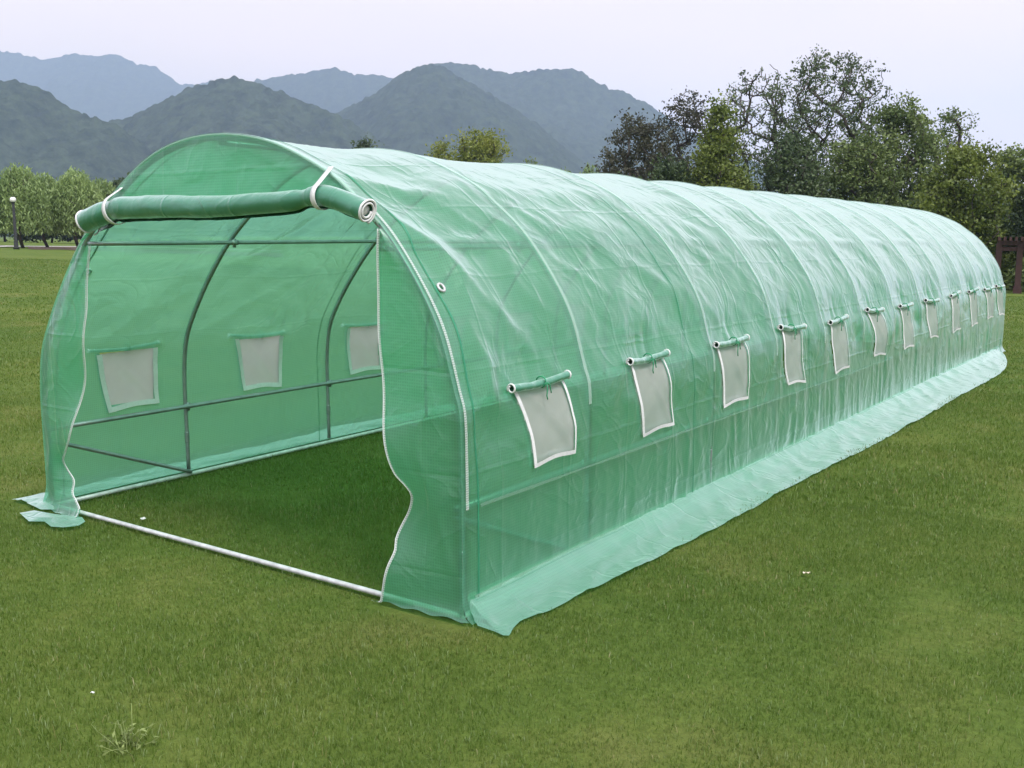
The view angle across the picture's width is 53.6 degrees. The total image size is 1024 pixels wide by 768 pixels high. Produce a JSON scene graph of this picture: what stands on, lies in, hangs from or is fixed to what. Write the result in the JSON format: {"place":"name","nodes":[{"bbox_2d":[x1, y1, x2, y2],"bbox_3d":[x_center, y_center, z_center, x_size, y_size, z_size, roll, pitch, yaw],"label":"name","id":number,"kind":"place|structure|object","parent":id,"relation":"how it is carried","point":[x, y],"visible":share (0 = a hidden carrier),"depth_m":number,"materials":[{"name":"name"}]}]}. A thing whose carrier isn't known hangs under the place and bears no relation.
{"place":"outdoors","nodes":[
{"label":"outdoors","id":0,"kind":"place"},
{"bbox_2d":[0,79,167,236],"bbox_3d":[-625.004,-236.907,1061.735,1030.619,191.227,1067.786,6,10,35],"label":"hills","id":1,"kind":"structure","parent":0,"point":[42,131],"depth_m":1064.87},
{"bbox_2d":[60,229,120,241],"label":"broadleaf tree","id":2,"kind":"object","parent":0,"point":[78,237],"visible":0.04,"depth_m":124.83,"materials":[{"name":"green plant"}]},
{"bbox_2d":[0,51,210,121],"bbox_3d":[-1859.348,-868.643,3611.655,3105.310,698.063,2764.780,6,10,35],"label":"hills","id":3,"kind":"structure","parent":0,"point":[107,88],"depth_m":3666.95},
{"bbox_2d":[0,245,274,250],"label":"path","id":4,"kind":"structure","parent":0,"point":[75,246],"depth_m":82.40,"materials":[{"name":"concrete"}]},
{"bbox_2d":[109,75,510,236],"bbox_3d":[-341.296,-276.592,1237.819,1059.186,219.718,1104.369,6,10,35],"label":"hills","id":5,"kind":"structure","parent":0,"point":[233,104],"depth_m":1249.47,"materials":[{"name":"grey"}]},
{"bbox_2d":[254,67,392,112],"bbox_3d":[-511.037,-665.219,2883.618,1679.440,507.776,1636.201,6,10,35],"label":"hills","id":6,"kind":"structure","parent":0,"point":[334,90],"depth_m":2950.52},
{"bbox_2d":[335,64,595,235],"bbox_3d":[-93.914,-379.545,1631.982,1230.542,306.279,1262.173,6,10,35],"label":"hills","id":7,"kind":"structure","parent":0,"point":[415,110],"depth_m":1577.80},
{"bbox_2d":[0,237,1023,767],"bbox_3d":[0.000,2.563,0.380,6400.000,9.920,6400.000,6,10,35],"label":"ground","id":8,"kind":"structure","parent":0,"point":[928,641],"depth_m":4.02,"materials":[{"name":"green plant"}]},
{"bbox_2d":[10,196,19,248],"bbox_3d":[-30.547,-9.895,62.204,0.360,3.219,0.360,6,10,35],"label":"lamp post","id":9,"kind":"object","parent":8,"relation":"on","point":[13,201],"visible":0.98,"depth_m":62.16,"materials":[{"name":"black metal"}]},
{"bbox_2d":[0,227,45,241],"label":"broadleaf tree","id":10,"kind":"object","parent":8,"relation":"on","point":[6,234],"visible":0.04,"depth_m":123.15,"materials":[{"name":"green plant"}]},
{"bbox_2d":[0,162,53,247],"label":"willow tree","id":11,"kind":"object","parent":8,"relation":"on","point":[26,191],"visible":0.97,"depth_m":66.61,"materials":[{"name":"green plant"}]},
{"bbox_2d":[6,229,73,242],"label":"hedge","id":12,"kind":"object","parent":8,"relation":"on","point":[36,237],"visible":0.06,"depth_m":124.85,"materials":[{"name":"green plant"}]},
{"bbox_2d":[23,172,72,246],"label":"willow tree","id":13,"kind":"object","parent":8,"relation":"on","point":[47,181],"visible":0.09,"depth_m":74.85,"materials":[{"name":"green plant"}]},
{"bbox_2d":[46,165,108,247],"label":"willow tree","id":14,"kind":"object","parent":8,"relation":"on","point":[73,193],"visible":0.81,"depth_m":69.53,"materials":[{"name":"green plant"}]},
{"bbox_2d":[79,176,130,247],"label":"willow tree","id":15,"kind":"object","parent":8,"relation":"on","point":[106,188],"visible":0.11,"depth_m":79.99,"materials":[{"name":"green plant"}]},
{"bbox_2d":[93,172,156,240],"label":"broadleaf tree","id":16,"kind":"object","parent":8,"relation":"on","point":[116,183],"visible":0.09,"depth_m":119.31,"materials":[{"name":"green plant"}]},
{"bbox_2d":[91,703,159,754],"bbox_3d":[-1.203,1.039,3.089,0.218,0.160,0.203,6,10,35],"label":"weed tuft","id":17,"kind":"object","parent":8,"relation":"on","point":[124,736],"visible":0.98,"depth_m":3.08,"materials":[{"name":"plant"}]},
{"bbox_2d":[28,247,281,256],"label":"path","id":18,"kind":"structure","parent":8,"relation":"on","point":[69,248],"depth_m":74.42,"materials":[{"name":"grey concrete"}]},
{"bbox_2d":[129,175,206,245],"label":"broadleaf tree","id":19,"kind":"object","parent":8,"relation":"on","point":[176,226],"visible":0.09,"depth_m":129.68,"materials":[{"name":"green plant"}]},
{"bbox_2d":[350,136,386,253],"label":"broadleaf tree","id":20,"kind":"object","parent":8,"relation":"on","point":[361,145],"visible":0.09,"depth_m":91.75,"materials":[{"name":"green plant"}]},
{"bbox_2d":[419,137,459,256],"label":"broadleaf tree","id":21,"kind":"object","parent":8,"relation":"on","point":[437,152],"visible":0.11,"depth_m":85.45,"materials":[{"name":"green plant"}]},
{"bbox_2d":[446,126,513,260],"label":"broadleaf tree","id":22,"kind":"object","parent":8,"relation":"on","point":[488,150],"visible":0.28,"depth_m":82.33,"materials":[{"name":"green plant"}]},
{"bbox_2d":[16,134,1006,634],"bbox_3d":[1.917,-0.840,9.413,3.770,2.001,12.012,6,10,35],"label":"polytunnel greenhouse","id":23,"kind":"object","parent":8,"relation":"on","point":[124,380],"visible":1,"depth_m":5.83,"materials":[{"name":"green plastic"}]},
{"bbox_2d":[87,341,159,412],"bbox_3d":[-2.318,-0.044,6.093,0.070,0.410,0.469,6,10,35],"label":"window","id":24,"kind":"structure","parent":23,"relation":"in","point":[129,377],"depth_m":6.11,"materials":[{"name":"grey fabric"}]},
{"bbox_2d":[75,166,376,235],"bbox_3d":[-1.355,-0.807,4.542,1.952,0.286,0.145,6,10,35],"label":"rolled door","id":25,"kind":"structure","parent":23,"relation":"in","point":[101,216],"depth_m":4.45,"materials":[{"name":"green plastic"}]},
{"bbox_2d":[229,330,284,390],"bbox_3d":[-1.731,-0.158,6.895,0.089,0.415,0.490,6,10,35],"label":"window","id":26,"kind":"structure","parent":23,"relation":"in","point":[260,359],"depth_m":6.94,"materials":[{"name":"grey fabric"}]},
{"bbox_2d":[344,321,384,374],"bbox_3d":[-1.125,-0.287,7.756,0.082,0.404,0.469,6,10,35],"label":"window","id":27,"kind":"structure","parent":23,"relation":"in","point":[362,342],"depth_m":7.76,"materials":[{"name":"grey"}]},
{"bbox_2d":[434,312,468,361],"bbox_3d":[-0.525,-0.395,8.599,0.068,0.398,0.494,6,10,36],"label":"window","id":28,"kind":"structure","parent":23,"relation":"in","point":[468,312],"depth_m":8.65,"materials":[{"name":"green plastic"}]},
{"bbox_2d":[506,370,576,467],"bbox_3d":[0.132,0.155,4.428,0.074,0.391,0.474,6,10,35],"label":"window","id":29,"kind":"structure","parent":23,"relation":"in","point":[544,404],"depth_m":4.45,"materials":[{"name":"grey fabric"}]},
{"bbox_2d":[626,349,674,436],"bbox_3d":[0.713,0.047,5.247,0.084,0.424,0.510,6,10,35],"label":"window","id":30,"kind":"structure","parent":23,"relation":"in","point":[650,376],"depth_m":5.24,"materials":[{"name":"grey fabric"}]},
{"bbox_2d":[712,334,749,407],"bbox_3d":[1.315,-0.079,6.085,0.075,0.412,0.507,6,10,35],"label":"window","id":31,"kind":"structure","parent":23,"relation":"in","point":[732,354],"depth_m":6.08,"materials":[{"name":"grey fabric"}]},
{"bbox_2d":[750,286,764,310],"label":"window","id":32,"kind":"structure","parent":23,"relation":"in","point":[754,286],"depth_m":14.13,"materials":[{"name":"green plastic"}]},
{"bbox_2d":[772,284,784,306],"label":"window","id":33,"kind":"structure","parent":23,"relation":"in","point":[772,284],"depth_m":14.79,"materials":[{"name":"green plastic"}]},
{"bbox_2d":[777,323,806,384],"bbox_3d":[1.907,-0.204,6.936,0.072,0.447,0.481,6,10,35],"label":"window","id":34,"kind":"structure","parent":23,"relation":"in","point":[791,336],"depth_m":6.94,"materials":[{"name":"grey fabric"}]},
{"bbox_2d":[827,314,849,373],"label":"window","id":35,"kind":"structure","parent":23,"relation":"in","point":[840,344],"depth_m":7.76,"materials":[{"name":"grey fabric"}]},
{"bbox_2d":[864,307,887,356],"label":"window","id":36,"kind":"structure","parent":23,"relation":"in","point":[878,322],"depth_m":8.57,"materials":[{"name":"grey fabric"}]},
{"bbox_2d":[897,302,914,349],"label":"window","id":37,"kind":"structure","parent":23,"relation":"in","point":[908,335],"depth_m":9.37,"materials":[{"name":"grey fabric"}]},
{"bbox_2d":[923,298,939,337],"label":"window","id":38,"kind":"structure","parent":23,"relation":"in","point":[931,312],"depth_m":10.12,"materials":[{"name":"grey"}]},
{"bbox_2d":[949,290,960,332],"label":"window","id":39,"kind":"structure","parent":23,"relation":"in","point":[955,304],"depth_m":10.95,"materials":[{"name":"grey"}]},
{"bbox_2d":[967,287,979,326],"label":"window","id":40,"kind":"structure","parent":23,"relation":"in","point":[972,294],"depth_m":11.76,"materials":[{"name":"grey fabric"}]},
{"bbox_2d":[982,286,994,318],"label":"window","id":41,"kind":"structure","parent":23,"relation":"in","point":[988,291],"depth_m":12.50,"materials":[{"name":"grey fabric"}]},
{"bbox_2d":[994,284,1004,314],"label":"window","id":42,"kind":"structure","parent":23,"relation":"in","point":[1000,300],"depth_m":13.17,"materials":[{"name":"grey plastic"}]},
{"bbox_2d":[515,156,547,258],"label":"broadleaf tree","id":43,"kind":"object","parent":8,"relation":"on","point":[527,161],"visible":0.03,"depth_m":98.00,"materials":[{"name":"green plant"}]},
{"bbox_2d":[569,161,598,238],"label":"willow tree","id":44,"kind":"object","parent":8,"relation":"on","point":[586,170],"visible":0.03,"depth_m":97.56,"materials":[{"name":"green plant"}]},
{"bbox_2d":[581,107,680,271],"bbox_3d":[7.143,-11.531,60.488,5.955,9.801,5.594,-2,9,-12],"label":"broadleaf tree","id":45,"kind":"object","parent":8,"relation":"on","point":[643,131],"visible":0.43,"depth_m":59.33,"materials":[{"name":"green plant"}]},
{"bbox_2d":[640,147,702,276],"bbox_3d":[8.786,-9.217,54.318,3.744,6.938,4.130,1,8,6],"label":"broadleaf tree","id":46,"kind":"object","parent":8,"relation":"on","point":[670,170],"visible":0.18,"depth_m":53.71,"materials":[{"name":"green plant"}]},
{"bbox_2d":[650,85,737,181],"bbox_3d":[11.050,-12.706,63.837,6.040,11.492,6.491,6,10,35],"label":"broadleaf tree","id":47,"kind":"object","parent":8,"relation":"on","point":[695,120],"visible":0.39,"depth_m":62.65,"materials":[{"name":"green plant"}]},
{"bbox_2d":[657,88,765,278],"bbox_3d":[11.012,-10.613,53.861,5.984,10.037,5.986,6,10,35],"label":"conical tree","id":48,"kind":"object","parent":8,"relation":"on","point":[718,145],"visible":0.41,"depth_m":53.19,"materials":[{"name":"green plant"}]},
{"bbox_2d":[712,65,813,191],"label":"broadleaf tree","id":49,"kind":"object","parent":8,"relation":"on","point":[746,122],"visible":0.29,"depth_m":65.69,"materials":[{"name":"green plant"}]},
{"bbox_2d":[751,120,842,278],"bbox_3d":[15.079,-9.853,54.688,5.487,8.733,5.990,6,10,35],"label":"evergreen tree","id":50,"kind":"object","parent":8,"relation":"on","point":[807,182],"visible":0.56,"depth_m":53.85,"materials":[{"name":"green plant"}]},
{"bbox_2d":[747,44,908,276],"bbox_3d":[19.474,-13.248,61.400,9.430,13.927,10.333,6,10,35],"label":"broadleaf tree","id":51,"kind":"object","parent":8,"relation":"on","point":[845,87],"visible":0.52,"depth_m":60.00,"materials":[{"name":"green plant"}]},
{"bbox_2d":[818,121,912,277],"bbox_3d":[19.189,-10.042,56.236,5.934,8.888,5.456,6,10,35],"label":"broadleaf tree","id":52,"kind":"object","parent":8,"relation":"on","point":[870,160],"visible":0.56,"depth_m":54.91,"materials":[{"name":"green plant"}]},
{"bbox_2d":[837,183,896,279],"bbox_3d":[19.674,-8.319,55.859,4.770,5.648,5.277,6,10,35],"label":"bush","id":53,"kind":"object","parent":8,"relation":"on","point":[874,188],"visible":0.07,"depth_m":55.17,"materials":[{"name":"green plant"}]},
{"bbox_2d":[847,89,952,205],"bbox_3d":[22.070,-11.188,57.987,6.161,10.938,6.417,6,10,35],"label":"broadleaf tree","id":54,"kind":"object","parent":8,"relation":"on","point":[923,142],"visible":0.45,"depth_m":56.69,"materials":[{"name":"green plant"}]},
{"bbox_2d":[878,190,943,282],"bbox_3d":[20.651,-7.404,51.491,4.485,5.074,4.179,-1,9,-8],"label":"bush","id":55,"kind":"object","parent":8,"relation":"on","point":[908,204],"visible":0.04,"depth_m":51.02,"materials":[{"name":"green plant"}]},
{"bbox_2d":[915,106,983,199],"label":"broadleaf tree","id":56,"kind":"object","parent":8,"relation":"on","point":[948,118],"visible":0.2,"depth_m":62.49,"materials":[{"name":"green plant"}]},
{"bbox_2d":[905,139,1023,286],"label":"broadleaf tree","id":57,"kind":"object","parent":8,"relation":"on","point":[957,196],"visible":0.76,"depth_m":46.00,"materials":[{"name":"green plant"}]},
{"bbox_2d":[982,140,1023,288],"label":"broadleaf tree","id":58,"kind":"object","parent":8,"relation":"on","point":[1016,158],"visible":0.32,"depth_m":52.34,"materials":[{"name":"green plant"}]},
{"bbox_2d":[987,251,1023,289],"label":"bush","id":59,"kind":"object","parent":8,"relation":"on","point":[1006,259],"visible":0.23,"depth_m":51.30,"materials":[{"name":"green plant"}]},
{"bbox_2d":[994,237,1023,293],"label":"pergola","id":60,"kind":"object","parent":8,"relation":"on","point":[1019,249],"visible":0.79,"depth_m":44.46,"materials":[{"name":"brown wood"}]},
{"bbox_2d":[1001,160,1023,256],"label":"broadleaf tree","id":61,"kind":"object","parent":8,"relation":"on","point":[1016,219],"visible":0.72,"depth_m":51.02,"materials":[{"name":"green plant"}]},
{"bbox_2d":[1001,257,1023,290],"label":"bush","id":62,"kind":"object","parent":8,"relation":"on","point":[1011,282],"visible":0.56,"depth_m":48.67,"materials":[{"name":"green plant"}]},
{"bbox_2d":[0,0,1023,199],"label":"sky","id":63,"kind":"structure","parent":0,"point":[965,55],"materials":[{"name":"white"}]},
{"bbox_2d":[549,167,581,256],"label":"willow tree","id":64,"kind":"object","parent":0,"point":[568,171],"visible":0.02,"depth_m":101.67,"materials":[{"name":"green plant"}]},
{"bbox_2d":[591,171,648,268],"bbox_3d":[6.138,-9.419,59.047,4.656,5.898,5.030,6,10,35],"label":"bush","id":65,"kind":"object","parent":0,"point":[639,177],"visible":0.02,"depth_m":58.40,"materials":[{"name":"green plant"}]},
{"bbox_2d":[428,62,848,196],"bbox_3d":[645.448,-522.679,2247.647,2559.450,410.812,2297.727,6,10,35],"label":"hills","id":66,"kind":"structure","parent":0,"point":[574,111],"depth_m":2238.91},
{"bbox_2d":[751,188,838,280],"bbox_3d":[16.253,-8.645,56.916,5.503,5.710,5.545,-5,10,-29],"label":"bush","id":67,"kind":"object","parent":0,"point":[810,257],"visible":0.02,"depth_m":56.01,"materials":[{"name":"green plant"}]}
]}

